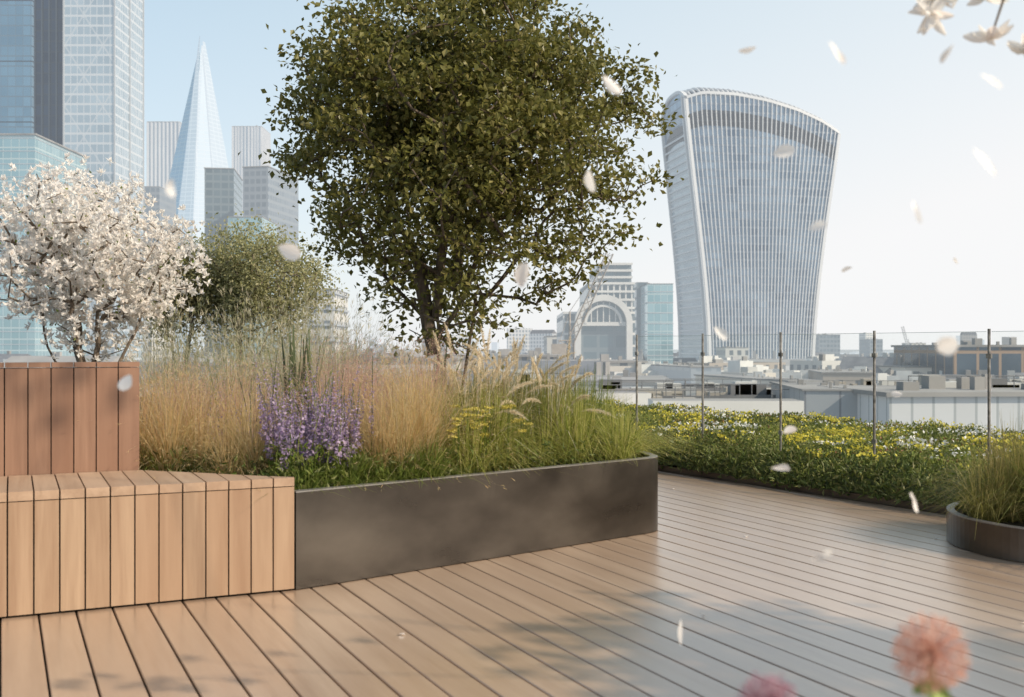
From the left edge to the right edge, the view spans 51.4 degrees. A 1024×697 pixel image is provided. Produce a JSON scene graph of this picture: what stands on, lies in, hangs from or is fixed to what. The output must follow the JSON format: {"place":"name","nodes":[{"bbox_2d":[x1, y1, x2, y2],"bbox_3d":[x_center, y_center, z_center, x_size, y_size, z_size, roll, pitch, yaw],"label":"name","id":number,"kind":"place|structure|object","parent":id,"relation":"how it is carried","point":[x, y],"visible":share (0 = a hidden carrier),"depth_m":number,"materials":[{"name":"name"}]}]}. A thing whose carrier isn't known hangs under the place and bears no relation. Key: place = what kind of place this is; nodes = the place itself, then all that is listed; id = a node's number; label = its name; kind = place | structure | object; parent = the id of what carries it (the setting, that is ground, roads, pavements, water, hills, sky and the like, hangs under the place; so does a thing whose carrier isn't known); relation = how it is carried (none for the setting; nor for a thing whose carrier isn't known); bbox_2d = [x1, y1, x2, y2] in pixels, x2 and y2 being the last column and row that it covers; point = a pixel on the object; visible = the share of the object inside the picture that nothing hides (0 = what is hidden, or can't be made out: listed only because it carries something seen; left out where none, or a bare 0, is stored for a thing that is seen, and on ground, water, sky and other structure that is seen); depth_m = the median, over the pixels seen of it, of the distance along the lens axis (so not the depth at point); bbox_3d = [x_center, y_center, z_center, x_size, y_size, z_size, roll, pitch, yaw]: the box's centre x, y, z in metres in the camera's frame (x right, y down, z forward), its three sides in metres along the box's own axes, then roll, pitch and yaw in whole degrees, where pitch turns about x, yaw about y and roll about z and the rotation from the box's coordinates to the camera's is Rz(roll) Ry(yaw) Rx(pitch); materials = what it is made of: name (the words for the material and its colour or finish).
{"place":"outdoors","nodes":[
{"label":"outdoors","id":0,"kind":"place"},
{"bbox_2d":[116,338,542,490],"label":"feather grass","id":1,"kind":"object","parent":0,"point":[411,424],"depth_m":5.21,"materials":[{"name":"beige plant"}]},
{"bbox_2d":[320,348,463,374],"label":"white block","id":2,"kind":"structure","parent":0,"point":[431,367],"depth_m":190.00,"materials":[{"name":"concrete"}]},
{"bbox_2d":[544,335,556,353],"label":"stone block","id":3,"kind":"structure","parent":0,"point":[549,341],"depth_m":320.00,"materials":[{"name":"beige stone"}]},
{"bbox_2d":[118,42,1023,644],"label":"magnolia petals","id":4,"kind":"object","parent":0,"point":[946,346],"visible":1,"depth_m":1.70,"materials":[{"name":"white plant"}]},
{"bbox_2d":[144,0,1023,349],"label":"sky","id":5,"kind":"structure","parent":0,"point":[910,124],"materials":[{"name":"white"}]},
{"bbox_2d":[528,353,647,370],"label":"cream block","id":6,"kind":"structure","parent":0,"point":[619,364],"depth_m":173.79,"materials":[{"name":"concrete"}]},
{"bbox_2d":[561,392,650,406],"bbox_3d":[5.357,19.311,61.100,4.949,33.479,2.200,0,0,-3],"label":"white warehouse","id":7,"kind":"structure","parent":0,"point":[643,397],"depth_m":60.08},
{"bbox_2d":[357,350,893,353],"bbox_3d":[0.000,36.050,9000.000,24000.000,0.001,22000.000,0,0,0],"label":"ground","id":8,"kind":"structure","parent":0,"point":[849,351],"depth_m":10199.00,"materials":[{"name":"grey"}]},
{"bbox_2d":[0,0,33,132],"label":"blue glass tower","id":9,"kind":"structure","parent":8,"relation":"on","point":[16,66],"depth_m":420.00,"materials":[{"name":"blue glass"}]},
{"bbox_2d":[0,133,86,355],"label":"glass office","id":10,"kind":"structure","parent":8,"relation":"on","point":[24,153],"depth_m":330.00,"materials":[{"name":"blue glass"}]},
{"bbox_2d":[34,0,62,144],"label":"navy glass tower","id":11,"kind":"structure","parent":8,"relation":"on","point":[48,69],"depth_m":400.00,"materials":[{"name":"blue glass"}]},
{"bbox_2d":[0,610,98,696],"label":"terrace building","id":12,"kind":"structure","parent":8,"relation":"on","point":[43,657],"depth_m":3.71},
{"bbox_2d":[1,470,1023,696],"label":"timber deck","id":13,"kind":"structure","parent":12,"relation":"on","point":[768,596],"depth_m":4.06,"materials":[{"name":"brown wood"}]},
{"bbox_2d":[0,362,138,484],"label":"timber backrest planter","id":14,"kind":"object","parent":13,"relation":"on","point":[66,417],"visible":0.81,"depth_m":4.75,"materials":[{"name":"brown wood"}]},
{"bbox_2d":[0,470,293,617],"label":"timber bench","id":15,"kind":"object","parent":13,"relation":"on","point":[80,541],"visible":1,"depth_m":4.34,"materials":[{"name":"brown wood"}]},
{"bbox_2d":[139,396,657,589],"bbox_3d":[-3.648,0.834,9.196,8.233,0.424,11.198,0,0,-14],"label":"steel planter","id":16,"kind":"object","parent":13,"relation":"on","point":[356,533],"visible":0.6,"depth_m":5.18,"materials":[{"name":"metal"}]},
{"bbox_2d":[0,152,212,367],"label":"magnolia tree","id":17,"kind":"object","parent":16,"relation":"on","point":[71,264],"visible":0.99,"depth_m":6.81,"materials":[{"name":"white plant"}]},
{"bbox_2d":[136,231,233,363],"bbox_3d":[-3.684,-0.346,12.090,1.273,2.040,1.177,0,0,0],"label":"birch tree","id":18,"kind":"object","parent":16,"relation":"on","point":[181,311],"visible":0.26,"depth_m":11.91,"materials":[{"name":"green plant"}]},
{"bbox_2d":[165,203,348,372],"bbox_3d":[-2.929,-0.475,12.157,2.251,2.298,1.768,0,0,22],"label":"birch tree","id":19,"kind":"object","parent":16,"relation":"on","point":[233,272],"visible":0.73,"depth_m":11.79,"materials":[{"name":"green plant"}]},
{"bbox_2d":[86,278,470,439],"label":"dry meadow grass","id":20,"kind":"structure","parent":16,"relation":"on","point":[271,349],"depth_m":7.13,"materials":[{"name":"beige plant"}]},
{"bbox_2d":[204,343,375,494],"bbox_3d":[-1.183,0.338,5.483,0.644,0.721,1.659,0,0,-32],"label":"purple salvia","id":21,"kind":"object","parent":16,"relation":"on","point":[329,436],"visible":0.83,"depth_m":4.96,"materials":[{"name":"purple plant"}]},
{"bbox_2d":[139,327,517,462],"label":"pink muhly grass","id":22,"kind":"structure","parent":16,"relation":"on","point":[351,376],"depth_m":6.06,"materials":[{"name":"plant"}]},
{"bbox_2d":[274,324,461,450],"bbox_3d":[-0.961,0.261,6.800,0.559,0.808,1.484,0,0,37],"label":"spiky yucca","id":23,"kind":"object","parent":16,"relation":"on","point":[292,358],"visible":0.16,"depth_m":6.33,"materials":[{"name":"green plant"}]},
{"bbox_2d":[149,405,639,493],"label":"ground cover plants","id":24,"kind":"object","parent":16,"relation":"on","point":[541,463],"visible":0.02,"depth_m":5.23,"materials":[{"name":"green plant"}]},
{"bbox_2d":[238,0,689,386],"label":"field maple tree","id":25,"kind":"object","parent":16,"relation":"on","point":[456,142],"visible":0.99,"depth_m":7.94,"materials":[{"name":"green plant"}]},
{"bbox_2d":[446,404,532,474],"bbox_3d":[-0.142,0.479,5.545,0.593,0.372,0.255,0,0,-41],"label":"yellow yarrow","id":26,"kind":"object","parent":16,"relation":"on","point":[485,434],"visible":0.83,"depth_m":5.52,"materials":[{"name":"yellow plant"}]},
{"bbox_2d":[254,364,747,501],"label":"moor grass","id":27,"kind":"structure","parent":16,"relation":"on","point":[624,435],"depth_m":5.85,"materials":[{"name":"green plant"}]},
{"bbox_2d":[408,322,672,466],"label":"fountain grass","id":28,"kind":"object","parent":16,"relation":"on","point":[552,384],"depth_m":6.22,"materials":[{"name":"beige plant"}]},
{"bbox_2d":[492,397,1023,508],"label":"sedum plants","id":29,"kind":"object","parent":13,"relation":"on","point":[845,438],"visible":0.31,"depth_m":8.71,"materials":[{"name":"green plant"}]},
{"bbox_2d":[658,465,946,513],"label":"edge trim","id":30,"kind":"structure","parent":13,"relation":"on","point":[854,496],"depth_m":7.64,"materials":[{"name":"metal"}]},
{"bbox_2d":[610,405,1012,505],"bbox_3d":[2.799,0.934,10.020,3.600,0.268,18.002,0,0,-32],"label":"substrate","id":31,"kind":"object","parent":13,"relation":"on","point":[832,480],"visible":0.02,"depth_m":7.85,"materials":[{"name":"brown soil"}]},
{"bbox_2d":[908,0,1023,54],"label":"magnolia tree","id":32,"kind":"object","parent":13,"relation":"on","point":[931,11],"visible":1,"depth_m":2.19,"materials":[{"name":"white plant"}]},
{"bbox_2d":[946,502,1023,561],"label":"steel planter","id":33,"kind":"object","parent":13,"relation":"on","point":[1003,540],"visible":0.69,"depth_m":5.38,"materials":[{"name":"metal"}]},
{"bbox_2d":[642,406,901,466],"bbox_3d":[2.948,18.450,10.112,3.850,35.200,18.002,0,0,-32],"label":"roof edge parapet","id":34,"kind":"structure","parent":12,"relation":"attached to","point":[761,415],"depth_m":11.78,"materials":[{"name":"concrete"}]},
{"bbox_2d":[635,329,1009,463],"bbox_3d":[2.896,0.412,7.393,0.018,1.075,6.504,0,0,-32],"label":"glass balustrade","id":35,"kind":"object","parent":34,"relation":"on","point":[874,356],"visible":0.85,"depth_m":7.78,"materials":[{"name":"silver metal"}]},
{"bbox_2d":[63,0,143,360],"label":"lattice glass tower","id":36,"kind":"structure","parent":8,"relation":"on","point":[103,80],"depth_m":390.00,"materials":[{"name":"blue glass"}]},
{"bbox_2d":[144,249,173,361],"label":"stone block","id":37,"kind":"structure","parent":8,"relation":"on","point":[148,335],"depth_m":453.24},
{"bbox_2d":[144,186,175,349],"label":"grey office block","id":38,"kind":"structure","parent":8,"relation":"on","point":[166,201],"depth_m":601.66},
{"bbox_2d":[146,121,181,188],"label":"finned office tower","id":39,"kind":"structure","parent":8,"relation":"on","point":[162,137],"depth_m":1149.00,"materials":[{"name":"grey metal"}]},
{"bbox_2d":[169,36,228,351],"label":"glass spire skyscraper","id":40,"kind":"structure","parent":8,"relation":"on","point":[200,146],"depth_m":923.79,"materials":[{"name":"glass"}]},
{"bbox_2d":[204,167,242,358],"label":"dark office block","id":41,"kind":"structure","parent":8,"relation":"on","point":[223,191],"depth_m":560.21,"materials":[{"name":"grey glass"}]},
{"bbox_2d":[232,125,270,215],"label":"striped office tower","id":42,"kind":"structure","parent":8,"relation":"on","point":[248,142],"depth_m":1150.00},
{"bbox_2d":[228,216,277,360],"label":"glass office block","id":43,"kind":"structure","parent":8,"relation":"on","point":[249,218],"depth_m":480.00,"materials":[{"name":"glass"}]},
{"bbox_2d":[242,166,298,355],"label":"grey office block","id":44,"kind":"structure","parent":8,"relation":"on","point":[261,187],"depth_m":524.66,"materials":[{"name":"grey glass"}]},
{"bbox_2d":[301,289,348,359],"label":"white apartment block","id":45,"kind":"structure","parent":8,"relation":"on","point":[338,295],"depth_m":240.00,"materials":[{"name":"stone"}]},
{"bbox_2d":[0,327,1023,395],"bbox_3d":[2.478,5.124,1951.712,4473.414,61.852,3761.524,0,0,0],"label":"distant city buildings","id":46,"kind":"structure","parent":8,"relation":"on","point":[731,365],"depth_m":212.29,"materials":[{"name":"grey concrete"}]},
{"bbox_2d":[450,348,561,368],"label":"brown block","id":47,"kind":"structure","parent":46,"relation":"on","point":[521,357],"depth_m":210.00,"materials":[{"name":"concrete"}]},
{"bbox_2d":[563,370,673,389],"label":"white block","id":48,"kind":"structure","parent":46,"relation":"on","point":[627,376],"depth_m":114.35,"materials":[{"name":"concrete"}]},
{"bbox_2d":[694,372,822,384],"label":"cream block","id":49,"kind":"structure","parent":46,"relation":"on","point":[726,378],"depth_m":106.81,"materials":[{"name":"concrete"}]},
{"bbox_2d":[804,366,872,384],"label":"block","id":50,"kind":"structure","parent":46,"relation":"on","point":[826,373],"depth_m":140.45,"materials":[{"name":"concrete"}]},
{"bbox_2d":[876,361,931,373],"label":"cream block","id":51,"kind":"structure","parent":46,"relation":"on","point":[905,366],"depth_m":200.06,"materials":[{"name":"concrete"}]},
{"bbox_2d":[891,338,1023,376],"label":"rooftop glass office","id":52,"kind":"structure","parent":46,"relation":"on","point":[968,355],"depth_m":190.00,"materials":[{"name":"grey glass"}]},
{"bbox_2d":[551,251,613,358],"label":"tower crane","id":53,"kind":"object","parent":8,"relation":"on","point":[558,348],"visible":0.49,"depth_m":229.25,"materials":[{"name":"paint"}]},
{"bbox_2d":[557,263,634,359],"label":"arched office building","id":54,"kind":"structure","parent":8,"relation":"on","point":[608,326],"depth_m":262.20,"materials":[{"name":"white concrete"}]},
{"bbox_2d":[633,282,647,350],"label":"dark office block","id":55,"kind":"structure","parent":8,"relation":"on","point":[637,298],"depth_m":420.00,"materials":[{"name":"grey concrete"}]},
{"bbox_2d":[640,283,673,363],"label":"glass office block","id":56,"kind":"structure","parent":8,"relation":"on","point":[657,312],"depth_m":400.00,"materials":[{"name":"teal glass"}]},
{"bbox_2d":[651,363,721,383],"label":"grey block","id":57,"kind":"structure","parent":8,"relation":"on","point":[680,371],"depth_m":154.41,"materials":[{"name":"grey concrete"}]},
{"bbox_2d":[715,346,748,358],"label":"stone block","id":58,"kind":"structure","parent":8,"relation":"on","point":[726,352],"depth_m":430.00,"materials":[{"name":"white stone"}]},
{"bbox_2d":[660,87,840,361],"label":"flared concave skyscraper","id":59,"kind":"structure","parent":8,"relation":"on","point":[747,208],"depth_m":526.23,"materials":[{"name":"grey glass"}]},
{"bbox_2d":[508,373,1023,397],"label":"rooftop plant buildings","id":60,"kind":"structure","parent":8,"relation":"on","point":[745,389],"depth_m":74.39,"materials":[{"name":"grey concrete"}]},
{"bbox_2d":[769,379,856,421],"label":"clad plant building","id":61,"kind":"structure","parent":8,"relation":"on","point":[832,401],"depth_m":62.15,"materials":[{"name":"grey metal"}]},
{"bbox_2d":[815,333,840,357],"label":"office tower","id":62,"kind":"structure","parent":8,"relation":"on","point":[827,343],"depth_m":900.00,"materials":[{"name":"grey glass"}]},
{"bbox_2d":[901,326,909,344],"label":"tower crane","id":63,"kind":"object","parent":8,"relation":"on","point":[904,335],"visible":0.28,"depth_m":699.86,"materials":[{"name":"grey metal"}]},
{"bbox_2d":[817,374,1023,432],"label":"clad plant building","id":64,"kind":"structure","parent":8,"relation":"on","point":[964,402],"depth_m":57.97,"materials":[{"name":"grey metal"}]},
{"bbox_2d":[648,398,803,414],"bbox_3d":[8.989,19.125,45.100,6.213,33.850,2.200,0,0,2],"label":"white warehouse","id":65,"kind":"structure","parent":0,"point":[770,405],"depth_m":44.00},
{"bbox_2d":[735,671,795,696],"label":"allium flower","id":66,"kind":"object","parent":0,"point":[767,693],"visible":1,"depth_m":0.95,"materials":[{"name":"pink plant"}]},
{"bbox_2d":[859,338,882,356],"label":"office tower","id":67,"kind":"structure","parent":0,"point":[866,347],"depth_m":1000.82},
{"bbox_2d":[902,342,925,344],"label":"office tower","id":68,"kind":"structure","parent":0,"point":[917,343],"depth_m":800.00,"materials":[{"name":"grey concrete"}]},
{"bbox_2d":[824,412,1023,533],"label":"tussock grass","id":69,"kind":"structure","parent":0,"point":[994,493],"depth_m":5.58,"materials":[{"name":"green plant"}]},
{"bbox_2d":[889,612,972,696],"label":"allium flower","id":70,"kind":"object","parent":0,"point":[931,655],"visible":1,"depth_m":0.99,"materials":[{"name":"pink plant"}]}
]}

